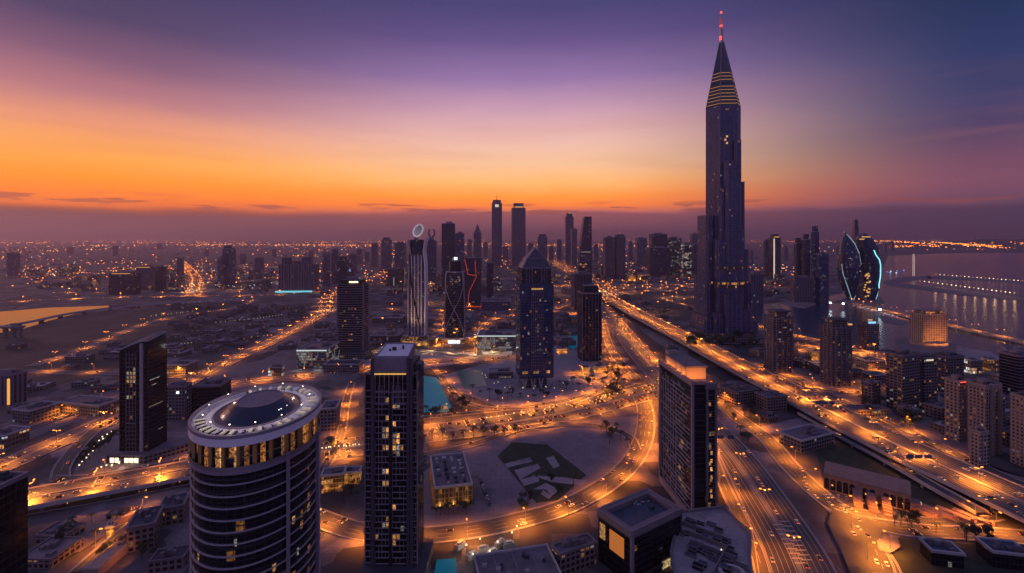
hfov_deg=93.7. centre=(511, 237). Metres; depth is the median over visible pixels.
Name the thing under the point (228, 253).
twin slab tower
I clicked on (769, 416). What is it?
block
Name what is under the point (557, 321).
block
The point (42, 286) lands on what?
block
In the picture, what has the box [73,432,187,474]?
paved ground
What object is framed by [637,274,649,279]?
lit terrace
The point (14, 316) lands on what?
water
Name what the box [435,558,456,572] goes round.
water
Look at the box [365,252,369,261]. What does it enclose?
distant tower
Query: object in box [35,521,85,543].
block
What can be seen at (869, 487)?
arcaded station
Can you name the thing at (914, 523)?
kerb
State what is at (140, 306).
water
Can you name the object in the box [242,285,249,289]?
block
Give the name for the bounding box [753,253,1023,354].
water
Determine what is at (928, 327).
shore hotel
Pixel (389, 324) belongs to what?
block
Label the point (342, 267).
slim tower
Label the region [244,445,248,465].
window
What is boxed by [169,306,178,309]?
block
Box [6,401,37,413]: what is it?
block
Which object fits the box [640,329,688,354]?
paved ground
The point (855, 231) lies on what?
tapered tower
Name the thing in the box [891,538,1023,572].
lawn
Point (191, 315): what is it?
block
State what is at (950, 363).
apartment slab
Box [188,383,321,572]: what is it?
oval tower
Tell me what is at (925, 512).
canopy
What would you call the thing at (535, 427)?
road marking
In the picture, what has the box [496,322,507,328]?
block
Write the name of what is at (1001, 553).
garden house
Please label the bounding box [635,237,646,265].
hazy block
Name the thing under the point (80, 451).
kerb
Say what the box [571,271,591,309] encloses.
ribbed tower
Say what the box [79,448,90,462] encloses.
tree
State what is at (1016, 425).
building
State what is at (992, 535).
tree
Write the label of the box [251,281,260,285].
block
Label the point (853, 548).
road
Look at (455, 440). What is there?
lawn
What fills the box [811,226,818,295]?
bay tower
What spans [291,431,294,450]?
window
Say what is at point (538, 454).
lawn
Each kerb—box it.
[1,313,329,470]
[5,291,319,302]
[27,303,244,365]
[28,483,189,514]
[30,369,207,378]
[32,396,115,428]
[39,457,183,484]
[49,414,118,481]
[68,497,189,571]
[231,355,515,385]
[320,381,658,462]
[320,382,355,466]
[320,398,654,543]
[415,350,506,356]
[424,383,634,418]
[424,422,641,456]
[429,366,620,409]
[557,284,690,286]
[571,361,615,380]
[602,302,836,572]
[602,318,641,378]
[717,394,901,572]
[717,450,758,572]
[717,453,771,572]
[749,361,884,393]
[792,372,1020,480]
[820,500,1023,544]
[836,503,1004,526]
[869,416,951,451]
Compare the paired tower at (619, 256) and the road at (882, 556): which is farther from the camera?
the paired tower at (619, 256)
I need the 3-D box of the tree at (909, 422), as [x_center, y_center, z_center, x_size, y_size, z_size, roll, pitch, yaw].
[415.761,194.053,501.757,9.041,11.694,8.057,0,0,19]
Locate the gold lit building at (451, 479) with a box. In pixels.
[430,452,472,508]
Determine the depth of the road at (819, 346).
875.08 m
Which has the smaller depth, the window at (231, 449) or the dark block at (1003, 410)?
the window at (231, 449)
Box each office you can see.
[964,357,982,373]
[980,356,998,370]
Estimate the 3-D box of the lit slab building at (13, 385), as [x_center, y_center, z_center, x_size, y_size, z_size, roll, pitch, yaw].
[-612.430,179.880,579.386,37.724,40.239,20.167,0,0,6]
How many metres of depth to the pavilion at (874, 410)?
536.92 m
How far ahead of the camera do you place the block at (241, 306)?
1311.84 m
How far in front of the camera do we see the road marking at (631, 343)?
900.02 m
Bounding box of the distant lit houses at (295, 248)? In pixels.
[2,239,994,286]
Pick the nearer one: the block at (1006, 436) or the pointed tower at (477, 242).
the block at (1006, 436)
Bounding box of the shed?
[105,521,116,536]
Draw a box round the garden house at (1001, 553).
[974,536,1023,570]
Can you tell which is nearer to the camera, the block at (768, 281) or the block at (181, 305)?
the block at (181, 305)
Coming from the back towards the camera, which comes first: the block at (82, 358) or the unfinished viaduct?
the unfinished viaduct
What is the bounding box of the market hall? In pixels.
[477,330,515,350]
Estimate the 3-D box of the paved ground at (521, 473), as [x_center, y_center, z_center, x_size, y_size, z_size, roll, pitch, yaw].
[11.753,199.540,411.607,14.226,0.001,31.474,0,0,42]
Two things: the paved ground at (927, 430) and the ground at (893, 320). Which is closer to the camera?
the paved ground at (927, 430)
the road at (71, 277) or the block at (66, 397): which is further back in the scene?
the road at (71, 277)
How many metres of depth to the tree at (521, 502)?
348.00 m
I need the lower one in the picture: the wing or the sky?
the wing
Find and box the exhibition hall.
[12,400,59,423]
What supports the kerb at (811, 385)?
on the road at (802, 382)
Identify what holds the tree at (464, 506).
on the paved ground at (592, 454)
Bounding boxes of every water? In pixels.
[0,306,111,332]
[113,304,171,307]
[424,376,450,411]
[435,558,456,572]
[457,370,485,387]
[568,335,576,348]
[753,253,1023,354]
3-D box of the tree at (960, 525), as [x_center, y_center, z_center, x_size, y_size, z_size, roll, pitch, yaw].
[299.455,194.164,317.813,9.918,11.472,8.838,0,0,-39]
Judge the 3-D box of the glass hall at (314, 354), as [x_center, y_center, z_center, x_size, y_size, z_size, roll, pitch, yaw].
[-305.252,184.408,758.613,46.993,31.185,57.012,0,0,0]
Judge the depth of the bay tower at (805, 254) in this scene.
1500.00 m
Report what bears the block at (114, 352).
on the ground at (812, 512)
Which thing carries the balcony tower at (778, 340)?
on the ground at (812, 512)
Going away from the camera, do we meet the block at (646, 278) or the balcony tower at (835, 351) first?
the balcony tower at (835, 351)
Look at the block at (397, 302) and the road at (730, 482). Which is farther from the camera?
the block at (397, 302)
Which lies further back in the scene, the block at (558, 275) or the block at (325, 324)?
the block at (558, 275)
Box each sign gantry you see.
[718,435,740,443]
[813,401,838,408]
[902,455,937,464]
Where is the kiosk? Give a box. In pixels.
[267,364,285,375]
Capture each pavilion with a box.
[454,539,465,550]
[466,550,477,561]
[477,544,488,553]
[486,547,497,551]
[487,367,512,378]
[495,537,504,548]
[503,539,514,548]
[556,347,567,352]
[843,404,888,416]
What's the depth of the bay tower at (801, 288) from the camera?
1481.48 m
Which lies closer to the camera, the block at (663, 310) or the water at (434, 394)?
the water at (434, 394)
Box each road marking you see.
[1,314,324,470]
[28,483,188,513]
[31,299,257,364]
[44,457,185,483]
[51,414,118,477]
[70,496,189,571]
[231,355,514,384]
[320,401,653,541]
[321,383,354,464]
[321,385,658,458]
[427,386,626,417]
[427,422,640,455]
[433,368,620,409]
[602,303,835,572]
[616,320,654,358]
[717,456,769,572]
[718,400,900,572]
[773,521,811,562]
[793,373,1019,483]
[825,502,1023,539]
[835,508,1002,524]
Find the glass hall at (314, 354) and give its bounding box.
[296,342,339,367]
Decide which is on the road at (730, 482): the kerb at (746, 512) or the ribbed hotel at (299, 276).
the kerb at (746, 512)
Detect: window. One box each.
[204,446,206,465]
[215,447,218,467]
[229,447,233,457]
[234,447,235,466]
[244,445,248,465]
[261,441,265,461]
[281,435,283,454]
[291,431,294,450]
[303,425,305,443]
[306,423,307,441]
[600,522,604,540]
[609,529,623,558]
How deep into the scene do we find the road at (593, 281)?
2795.32 m
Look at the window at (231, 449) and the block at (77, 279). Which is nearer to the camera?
the window at (231, 449)
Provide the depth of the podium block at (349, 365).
710.06 m
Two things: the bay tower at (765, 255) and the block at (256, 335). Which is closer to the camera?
the block at (256, 335)
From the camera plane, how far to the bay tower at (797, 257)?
1520.50 m
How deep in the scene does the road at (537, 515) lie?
346.50 m
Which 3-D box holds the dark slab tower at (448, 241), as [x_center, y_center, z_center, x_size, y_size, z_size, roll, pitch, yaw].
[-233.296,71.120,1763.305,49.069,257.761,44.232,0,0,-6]
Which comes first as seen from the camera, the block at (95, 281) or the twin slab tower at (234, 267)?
the twin slab tower at (234, 267)
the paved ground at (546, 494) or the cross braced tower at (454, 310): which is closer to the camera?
the paved ground at (546, 494)
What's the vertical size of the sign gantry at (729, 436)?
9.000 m
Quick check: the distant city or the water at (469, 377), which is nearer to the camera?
the water at (469, 377)
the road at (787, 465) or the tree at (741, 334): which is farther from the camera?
the tree at (741, 334)
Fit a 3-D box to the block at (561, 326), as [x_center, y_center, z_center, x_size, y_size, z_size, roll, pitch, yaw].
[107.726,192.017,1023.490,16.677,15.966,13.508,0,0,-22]
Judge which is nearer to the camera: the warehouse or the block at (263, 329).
the warehouse
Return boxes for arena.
[481,298,510,309]
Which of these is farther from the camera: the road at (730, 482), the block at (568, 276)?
the block at (568, 276)
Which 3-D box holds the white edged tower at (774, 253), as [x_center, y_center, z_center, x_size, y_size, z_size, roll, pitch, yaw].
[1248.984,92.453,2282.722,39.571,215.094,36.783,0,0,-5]
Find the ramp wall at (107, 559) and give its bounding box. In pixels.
[82,541,127,572]
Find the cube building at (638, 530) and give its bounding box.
[597,488,681,572]
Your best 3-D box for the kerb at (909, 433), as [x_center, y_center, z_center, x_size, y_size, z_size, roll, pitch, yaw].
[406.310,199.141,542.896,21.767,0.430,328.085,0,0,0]
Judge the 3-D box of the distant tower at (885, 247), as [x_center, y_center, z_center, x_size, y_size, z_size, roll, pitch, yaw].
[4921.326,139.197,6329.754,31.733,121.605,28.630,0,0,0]
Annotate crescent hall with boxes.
[58,395,118,416]
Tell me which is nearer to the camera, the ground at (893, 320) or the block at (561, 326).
the block at (561, 326)
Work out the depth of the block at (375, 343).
889.37 m
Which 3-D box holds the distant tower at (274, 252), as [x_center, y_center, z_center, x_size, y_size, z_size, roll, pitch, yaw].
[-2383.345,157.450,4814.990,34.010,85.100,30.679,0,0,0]
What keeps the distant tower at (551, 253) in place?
on the ground at (812, 512)
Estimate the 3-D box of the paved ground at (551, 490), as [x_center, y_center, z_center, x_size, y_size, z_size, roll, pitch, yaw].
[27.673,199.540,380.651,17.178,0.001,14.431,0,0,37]
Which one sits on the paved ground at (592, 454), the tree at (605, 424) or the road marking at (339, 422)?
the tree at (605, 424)
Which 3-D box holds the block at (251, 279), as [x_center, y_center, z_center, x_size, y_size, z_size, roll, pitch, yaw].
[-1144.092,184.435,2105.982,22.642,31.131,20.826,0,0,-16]
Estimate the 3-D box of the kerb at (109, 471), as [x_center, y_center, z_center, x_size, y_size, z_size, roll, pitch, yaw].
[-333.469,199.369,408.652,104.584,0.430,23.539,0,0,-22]
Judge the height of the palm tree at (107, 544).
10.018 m
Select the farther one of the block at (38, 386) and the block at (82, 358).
the block at (82, 358)
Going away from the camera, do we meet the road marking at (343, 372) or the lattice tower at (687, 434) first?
the lattice tower at (687, 434)
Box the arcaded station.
[823,461,921,517]
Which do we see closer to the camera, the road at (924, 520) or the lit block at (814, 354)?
the road at (924, 520)
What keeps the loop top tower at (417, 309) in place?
on the ground at (812, 512)
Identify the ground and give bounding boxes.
[0,240,1023,572]
[0,302,243,392]
[0,390,118,451]
[64,488,187,552]
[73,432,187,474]
[191,336,339,390]
[320,416,636,551]
[364,351,511,371]
[444,345,613,406]
[505,457,531,467]
[515,464,540,478]
[520,475,538,485]
[533,475,585,484]
[534,483,558,494]
[541,490,551,498]
[546,456,559,467]
[626,291,693,320]
[627,321,699,361]
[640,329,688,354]
[717,416,835,437]
[763,366,893,414]
[781,301,815,307]
[834,297,884,306]
[877,537,900,552]
[879,316,908,324]
[883,276,1023,300]
[883,414,1023,481]
[895,337,963,354]
[926,276,1023,282]
[956,345,998,358]
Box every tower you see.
[0,470,28,572]
[7,252,19,276]
[67,247,73,253]
[107,331,189,463]
[113,246,117,255]
[155,265,166,291]
[177,258,183,274]
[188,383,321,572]
[205,249,209,255]
[218,256,223,278]
[222,245,233,287]
[234,248,235,285]
[240,253,245,263]
[254,257,263,274]
[272,249,276,256]
[309,251,313,262]
[322,252,329,285]
[331,248,337,284]
[337,256,348,283]
[337,276,371,358]
[349,254,356,275]
[357,248,361,263]
[358,343,433,572]
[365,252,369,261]
[371,243,377,266]
[381,237,391,271]
[394,242,405,267]
[401,224,436,346]
[426,229,436,288]
[435,257,476,343]
[441,222,454,290]
[455,232,463,270]
[464,257,481,308]
[467,239,471,257]
[474,224,481,256]
[483,242,487,256]
[487,261,493,296]
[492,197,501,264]
[502,246,507,260]
[511,203,525,265]
[516,247,553,389]
[528,243,533,251]
[538,234,546,258]
[549,246,553,261]
[557,239,561,260]
[565,213,573,263]
[571,228,576,265]
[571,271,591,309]
[577,261,587,271]
[577,284,601,360]
[578,217,591,272]
[594,244,597,261]
[603,236,613,278]
[614,232,625,278]
[628,241,632,261]
[659,349,716,509]
[685,11,763,345]
[692,243,696,274]
[749,249,753,263]
[763,239,767,276]
[764,309,792,371]
[768,234,780,279]
[782,246,787,260]
[790,275,813,301]
[794,238,800,275]
[801,234,810,276]
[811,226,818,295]
[815,252,828,302]
[820,317,851,386]
[835,245,838,256]
[851,218,858,242]
[883,243,886,252]
[890,241,893,251]
[944,374,969,441]
[967,377,1002,455]
[969,425,989,466]
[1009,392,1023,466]
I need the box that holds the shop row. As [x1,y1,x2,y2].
[0,425,30,448]
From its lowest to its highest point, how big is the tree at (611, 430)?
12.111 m
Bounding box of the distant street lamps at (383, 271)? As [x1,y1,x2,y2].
[22,261,871,306]
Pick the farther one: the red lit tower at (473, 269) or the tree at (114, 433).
the red lit tower at (473, 269)
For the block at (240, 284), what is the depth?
1879.35 m
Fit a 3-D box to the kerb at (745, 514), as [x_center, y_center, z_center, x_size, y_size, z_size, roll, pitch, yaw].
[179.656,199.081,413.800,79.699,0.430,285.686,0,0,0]
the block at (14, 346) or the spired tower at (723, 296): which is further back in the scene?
the spired tower at (723, 296)
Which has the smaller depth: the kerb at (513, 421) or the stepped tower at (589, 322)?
the kerb at (513, 421)
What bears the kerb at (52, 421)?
on the road at (48, 421)
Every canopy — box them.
[911,503,940,518]
[921,503,958,521]
[934,505,976,523]
[951,507,994,527]
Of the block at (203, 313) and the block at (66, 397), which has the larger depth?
the block at (203, 313)
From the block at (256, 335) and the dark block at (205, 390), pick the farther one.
the block at (256, 335)
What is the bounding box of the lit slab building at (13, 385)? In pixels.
[0,368,27,405]
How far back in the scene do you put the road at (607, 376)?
700.68 m
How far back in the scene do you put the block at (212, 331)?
998.23 m
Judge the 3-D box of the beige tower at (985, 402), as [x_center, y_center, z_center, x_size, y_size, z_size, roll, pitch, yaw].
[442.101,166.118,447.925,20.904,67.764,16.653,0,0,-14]
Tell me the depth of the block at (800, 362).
736.85 m
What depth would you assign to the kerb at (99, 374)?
697.44 m
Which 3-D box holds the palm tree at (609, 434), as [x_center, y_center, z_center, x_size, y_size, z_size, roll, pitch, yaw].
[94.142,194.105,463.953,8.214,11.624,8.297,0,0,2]
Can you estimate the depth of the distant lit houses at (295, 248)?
12544.61 m
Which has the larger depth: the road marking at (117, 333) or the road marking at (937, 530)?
the road marking at (117, 333)
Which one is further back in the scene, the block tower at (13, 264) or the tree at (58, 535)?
the block tower at (13, 264)
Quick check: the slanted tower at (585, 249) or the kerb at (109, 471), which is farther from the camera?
the slanted tower at (585, 249)
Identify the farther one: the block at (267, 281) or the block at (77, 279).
the block at (77, 279)
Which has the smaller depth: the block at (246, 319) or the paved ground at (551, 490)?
the paved ground at (551, 490)
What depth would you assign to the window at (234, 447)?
133.21 m
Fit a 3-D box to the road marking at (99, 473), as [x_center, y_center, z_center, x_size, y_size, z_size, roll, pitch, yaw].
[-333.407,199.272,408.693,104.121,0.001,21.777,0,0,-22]
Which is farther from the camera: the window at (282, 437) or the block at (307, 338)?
the block at (307, 338)
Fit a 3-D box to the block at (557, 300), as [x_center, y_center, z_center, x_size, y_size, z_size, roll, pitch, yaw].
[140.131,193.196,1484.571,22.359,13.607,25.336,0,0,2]
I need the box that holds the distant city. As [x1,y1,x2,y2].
[0,247,1023,287]
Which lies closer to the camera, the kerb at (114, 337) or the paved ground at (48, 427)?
the paved ground at (48, 427)
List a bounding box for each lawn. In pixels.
[58,537,101,563]
[74,428,118,467]
[451,431,519,441]
[498,442,585,502]
[557,317,576,335]
[726,409,779,422]
[815,441,991,513]
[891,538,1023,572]
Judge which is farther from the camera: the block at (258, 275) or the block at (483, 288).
the block at (258, 275)
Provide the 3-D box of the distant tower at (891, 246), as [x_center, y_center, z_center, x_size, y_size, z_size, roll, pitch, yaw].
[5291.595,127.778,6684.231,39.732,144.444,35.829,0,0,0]
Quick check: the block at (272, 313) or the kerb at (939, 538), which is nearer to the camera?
the kerb at (939, 538)
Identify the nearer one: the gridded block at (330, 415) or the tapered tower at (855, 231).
the gridded block at (330, 415)
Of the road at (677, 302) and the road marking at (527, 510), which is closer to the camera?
the road marking at (527, 510)
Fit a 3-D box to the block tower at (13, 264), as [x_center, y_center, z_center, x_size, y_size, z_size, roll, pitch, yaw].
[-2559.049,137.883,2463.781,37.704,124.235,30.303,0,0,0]
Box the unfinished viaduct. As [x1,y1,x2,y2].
[0,323,25,337]
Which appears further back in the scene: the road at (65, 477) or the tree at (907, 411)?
the tree at (907, 411)
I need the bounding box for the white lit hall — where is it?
[387,267,405,285]
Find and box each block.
[5,342,27,349]
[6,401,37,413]
[26,269,41,274]
[27,381,55,391]
[28,536,83,568]
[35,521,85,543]
[36,283,49,288]
[51,282,61,285]
[55,395,77,401]
[59,266,74,276]
[61,362,79,368]
[64,353,94,362]
[70,281,77,286]
[71,377,100,387]
[74,276,81,282]
[77,284,92,290]
[87,277,98,280]
[90,383,106,392]
[91,279,99,284]
[98,347,120,354]
[103,355,118,359]
[105,383,118,390]
[105,505,139,519]
[106,341,121,347]
[106,348,120,355]
[109,271,140,294]
[125,504,164,552]
[136,265,154,288]
[145,285,154,289]
[148,544,189,572]
[159,491,189,526]
[166,334,184,341]
[166,343,185,350]
[167,320,183,324]
[167,349,191,356]
[167,380,192,419]
[168,282,178,290]
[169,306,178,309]
[171,275,186,280]
[172,303,186,308]
[173,322,188,329]
[175,287,185,291]
[184,329,193,333]
[186,313,198,318]
[187,305,202,309]
[188,338,202,343]
[190,331,203,336]
[191,317,209,321]
[191,324,203,327]
[192,377,231,413]
[194,338,215,350]
[198,319,210,323]
[199,311,209,315]
[201,334,212,338]
[202,328,225,333]
[202,344,221,352]
[208,318,217,321]
[215,337,239,345]
[216,332,230,337]
[217,279,223,289]
[218,313,232,317]
[219,333,235,338]
[225,316,245,320]
[228,328,246,334]
[229,326,241,329]
[230,341,249,346]
[236,304,252,309]
[237,282,247,287]
[237,317,252,321]
[237,335,252,340]
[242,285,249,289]
[244,323,255,328]
[245,305,258,312]
[248,276,254,282]
[250,312,265,316]
[251,273,261,278]
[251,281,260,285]
[253,322,263,326]
[253,333,260,338]
[258,319,268,322]
[258,326,268,333]
[259,283,271,288]
[261,279,270,283]
[263,307,281,312]
[268,310,277,315]
[269,321,290,326]
[278,342,296,349]
[281,305,291,309]
[287,309,303,317]
[291,317,298,322]
[301,336,314,340]
[308,338,323,342]
[315,321,330,328]
[318,332,336,339]
[320,290,329,293]
[321,400,340,431]
[323,359,364,372]
[327,326,336,329]
[328,337,336,341]
[349,266,353,275]
[369,340,382,345]
[370,330,403,341]
[373,314,406,323]
[385,321,394,327]
[386,289,392,295]
[391,300,403,305]
[397,284,402,292]
[432,284,441,291]
[465,326,471,331]
[478,311,488,317]
[481,285,486,292]
[494,281,502,290]
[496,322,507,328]
[509,268,517,273]
[509,319,515,326]
[551,273,560,278]
[551,277,556,282]
[554,298,560,302]
[554,318,565,326]
[554,336,576,345]
[558,323,566,331]
[560,312,568,316]
[563,274,570,279]
[563,328,576,335]
[564,316,571,320]
[581,365,590,374]
[592,274,599,277]
[592,363,605,372]
[600,267,602,277]
[618,294,629,299]
[628,271,636,275]
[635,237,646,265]
[638,300,650,303]
[641,275,651,281]
[647,246,669,276]
[649,233,666,246]
[658,308,668,311]
[660,275,668,278]
[663,344,678,349]
[667,237,681,274]
[681,242,693,276]
[690,233,696,242]
[749,272,763,306]
[749,347,763,357]
[762,411,777,421]
[764,278,772,283]
[764,290,771,296]
[765,288,779,293]
[774,273,784,280]
[779,281,789,284]
[793,348,797,357]
[793,357,807,368]
[806,360,819,374]
[807,349,819,360]
[852,368,865,377]
[855,356,885,368]
[857,319,879,347]
[861,378,880,404]
[862,371,885,382]
[896,404,921,420]
[922,400,944,420]
[930,420,944,432]
[998,349,1023,394]
[1003,394,1004,426]
[1003,426,1009,446]
[1005,397,1009,408]
[1005,414,1009,426]
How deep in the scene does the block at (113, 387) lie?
626.04 m
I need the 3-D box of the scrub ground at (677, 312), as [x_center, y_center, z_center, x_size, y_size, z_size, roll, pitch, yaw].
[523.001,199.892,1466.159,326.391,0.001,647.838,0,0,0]
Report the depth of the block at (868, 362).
730.88 m
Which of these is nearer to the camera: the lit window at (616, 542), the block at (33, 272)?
the lit window at (616, 542)
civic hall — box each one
[718,382,758,405]
[754,390,787,411]
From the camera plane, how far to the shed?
320.78 m
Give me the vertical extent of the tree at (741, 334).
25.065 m
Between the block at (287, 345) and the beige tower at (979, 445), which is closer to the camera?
the beige tower at (979, 445)
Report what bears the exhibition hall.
on the ground at (812, 512)
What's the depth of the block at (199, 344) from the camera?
849.12 m
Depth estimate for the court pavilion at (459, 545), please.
307.89 m
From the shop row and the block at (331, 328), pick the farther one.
the block at (331, 328)
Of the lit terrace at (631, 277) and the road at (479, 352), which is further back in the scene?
the lit terrace at (631, 277)
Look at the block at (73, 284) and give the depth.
1930.73 m
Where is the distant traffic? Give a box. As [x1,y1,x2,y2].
[9,263,1009,425]
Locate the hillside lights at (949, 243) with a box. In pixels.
[874,240,1021,247]
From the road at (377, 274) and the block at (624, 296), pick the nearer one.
the block at (624, 296)
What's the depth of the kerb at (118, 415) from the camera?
505.66 m
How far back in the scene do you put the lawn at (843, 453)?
420.33 m
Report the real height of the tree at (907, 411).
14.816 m
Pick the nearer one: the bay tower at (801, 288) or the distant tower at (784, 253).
the bay tower at (801, 288)
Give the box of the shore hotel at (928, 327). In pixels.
[909,309,948,346]
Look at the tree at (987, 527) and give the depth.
318.95 m
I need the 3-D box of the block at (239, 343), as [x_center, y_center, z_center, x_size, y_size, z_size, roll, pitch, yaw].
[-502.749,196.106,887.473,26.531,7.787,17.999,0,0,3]
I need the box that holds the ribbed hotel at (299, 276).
[275,257,318,292]
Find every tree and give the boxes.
[54,531,64,539]
[63,520,76,527]
[75,453,87,462]
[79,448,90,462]
[86,441,99,455]
[89,529,100,537]
[95,546,104,553]
[99,438,110,444]
[99,541,113,549]
[111,430,118,440]
[114,534,125,541]
[136,538,149,558]
[149,544,158,553]
[152,530,161,544]
[328,438,337,451]
[339,484,349,490]
[348,477,360,484]
[432,406,439,415]
[461,500,469,512]
[479,425,487,431]
[491,424,499,435]
[494,388,502,399]
[517,496,528,510]
[519,489,532,499]
[547,472,554,479]
[555,484,563,491]
[568,471,578,488]
[601,420,610,431]
[606,432,613,444]
[608,426,617,434]
[694,332,703,337]
[734,330,743,336]
[751,339,759,344]
[858,395,869,403]
[896,512,906,524]
[901,407,912,416]
[905,417,914,427]
[906,510,921,523]
[914,416,925,428]
[929,520,942,532]
[955,521,971,537]
[960,524,974,540]
[970,522,981,539]
[982,524,993,533]
[985,530,994,537]
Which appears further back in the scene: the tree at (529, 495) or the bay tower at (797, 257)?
the bay tower at (797, 257)
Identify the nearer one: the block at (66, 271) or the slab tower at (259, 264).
the block at (66, 271)
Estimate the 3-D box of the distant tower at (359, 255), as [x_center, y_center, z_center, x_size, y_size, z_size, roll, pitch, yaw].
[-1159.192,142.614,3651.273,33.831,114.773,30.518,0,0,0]
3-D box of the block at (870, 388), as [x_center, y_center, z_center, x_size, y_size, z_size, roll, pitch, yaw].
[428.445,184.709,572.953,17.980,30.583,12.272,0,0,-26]
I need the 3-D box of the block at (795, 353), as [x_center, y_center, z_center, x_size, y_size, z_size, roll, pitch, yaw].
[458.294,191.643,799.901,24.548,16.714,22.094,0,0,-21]
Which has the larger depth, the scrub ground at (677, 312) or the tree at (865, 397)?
the scrub ground at (677, 312)
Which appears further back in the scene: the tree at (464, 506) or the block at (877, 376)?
the block at (877, 376)
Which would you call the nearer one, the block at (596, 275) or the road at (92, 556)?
the road at (92, 556)
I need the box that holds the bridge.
[7,299,247,324]
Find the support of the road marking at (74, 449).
on the road at (70, 454)
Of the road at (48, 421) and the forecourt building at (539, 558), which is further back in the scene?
the road at (48, 421)
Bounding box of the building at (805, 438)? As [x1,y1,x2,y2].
[778,423,834,452]
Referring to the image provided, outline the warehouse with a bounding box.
[167,360,197,374]
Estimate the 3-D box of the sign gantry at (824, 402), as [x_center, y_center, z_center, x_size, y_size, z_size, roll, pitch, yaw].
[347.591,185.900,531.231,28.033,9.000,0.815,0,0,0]
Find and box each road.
[0,268,130,284]
[0,269,132,278]
[0,291,335,302]
[0,313,328,470]
[27,369,205,378]
[28,299,258,365]
[28,480,188,513]
[30,396,118,428]
[41,457,187,483]
[50,281,274,293]
[51,415,118,476]
[69,495,189,571]
[184,263,200,297]
[231,355,515,384]
[319,282,382,313]
[320,382,354,467]
[320,382,658,461]
[320,401,654,541]
[331,262,393,290]
[372,350,508,356]
[376,308,570,313]
[424,383,633,417]
[425,422,640,455]
[430,366,620,409]
[436,319,443,349]
[473,304,570,354]
[509,284,693,290]
[547,258,607,288]
[570,361,614,379]
[602,301,836,572]
[602,318,640,378]
[605,287,693,290]
[612,289,693,294]
[616,316,655,359]
[659,296,693,306]
[717,397,900,572]
[717,451,753,572]
[717,455,770,572]
[750,361,882,392]
[758,325,885,359]
[784,372,1023,485]
[793,344,885,363]
[798,348,862,368]
[822,500,1023,543]
[827,509,888,572]
[836,504,1003,525]
[848,512,895,572]
[867,417,952,451]
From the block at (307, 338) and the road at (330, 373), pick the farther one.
the block at (307, 338)
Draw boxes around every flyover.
[28,459,189,510]
[598,288,1023,522]
[797,412,988,518]
[845,302,1023,344]
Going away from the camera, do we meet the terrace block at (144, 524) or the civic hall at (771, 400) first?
the terrace block at (144, 524)
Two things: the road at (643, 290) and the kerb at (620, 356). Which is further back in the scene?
the road at (643, 290)
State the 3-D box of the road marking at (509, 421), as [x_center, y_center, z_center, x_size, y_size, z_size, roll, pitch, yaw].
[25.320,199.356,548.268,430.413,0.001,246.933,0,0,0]
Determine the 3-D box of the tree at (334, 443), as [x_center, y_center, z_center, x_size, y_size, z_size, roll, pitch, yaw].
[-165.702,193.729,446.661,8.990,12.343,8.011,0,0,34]
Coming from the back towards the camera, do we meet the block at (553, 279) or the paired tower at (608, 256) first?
the paired tower at (608, 256)
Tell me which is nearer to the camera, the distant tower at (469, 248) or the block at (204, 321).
the block at (204, 321)
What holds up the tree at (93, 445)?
on the lawn at (93, 440)
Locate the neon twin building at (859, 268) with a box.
[837,232,880,299]
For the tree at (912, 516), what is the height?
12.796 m
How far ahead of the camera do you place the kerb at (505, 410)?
549.25 m
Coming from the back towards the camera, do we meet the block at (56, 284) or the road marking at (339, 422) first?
the block at (56, 284)
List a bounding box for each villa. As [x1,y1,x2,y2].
[321,465,346,493]
[345,465,362,483]
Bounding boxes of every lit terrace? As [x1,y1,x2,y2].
[627,275,635,280]
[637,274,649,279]
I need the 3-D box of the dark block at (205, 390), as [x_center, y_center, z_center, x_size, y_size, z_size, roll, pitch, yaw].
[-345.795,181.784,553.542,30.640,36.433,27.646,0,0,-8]
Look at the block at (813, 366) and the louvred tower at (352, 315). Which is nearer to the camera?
the block at (813, 366)
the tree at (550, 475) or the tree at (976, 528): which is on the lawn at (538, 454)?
the tree at (550, 475)
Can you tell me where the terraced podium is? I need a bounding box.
[670,505,751,572]
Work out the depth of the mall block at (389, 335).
916.03 m
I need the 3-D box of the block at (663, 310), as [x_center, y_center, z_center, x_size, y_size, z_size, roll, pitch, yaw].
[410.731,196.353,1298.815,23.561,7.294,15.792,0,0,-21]
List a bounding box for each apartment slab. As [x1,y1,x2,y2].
[886,348,920,409]
[919,352,937,407]
[932,351,964,392]
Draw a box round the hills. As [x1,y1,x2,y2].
[810,239,1023,247]
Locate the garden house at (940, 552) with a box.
[918,537,965,568]
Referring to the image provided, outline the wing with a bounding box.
[550,532,597,572]
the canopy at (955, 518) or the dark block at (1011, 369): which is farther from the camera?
the dark block at (1011, 369)
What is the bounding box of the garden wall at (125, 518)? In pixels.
[105,511,134,525]
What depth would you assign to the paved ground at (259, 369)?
725.09 m
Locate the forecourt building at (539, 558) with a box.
[473,543,561,572]
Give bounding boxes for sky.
[0,0,1023,239]
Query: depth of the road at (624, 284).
2025.66 m
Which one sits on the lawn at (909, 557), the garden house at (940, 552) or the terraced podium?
the garden house at (940, 552)
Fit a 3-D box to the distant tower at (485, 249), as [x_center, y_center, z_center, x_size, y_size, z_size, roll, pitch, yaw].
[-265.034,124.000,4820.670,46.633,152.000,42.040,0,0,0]

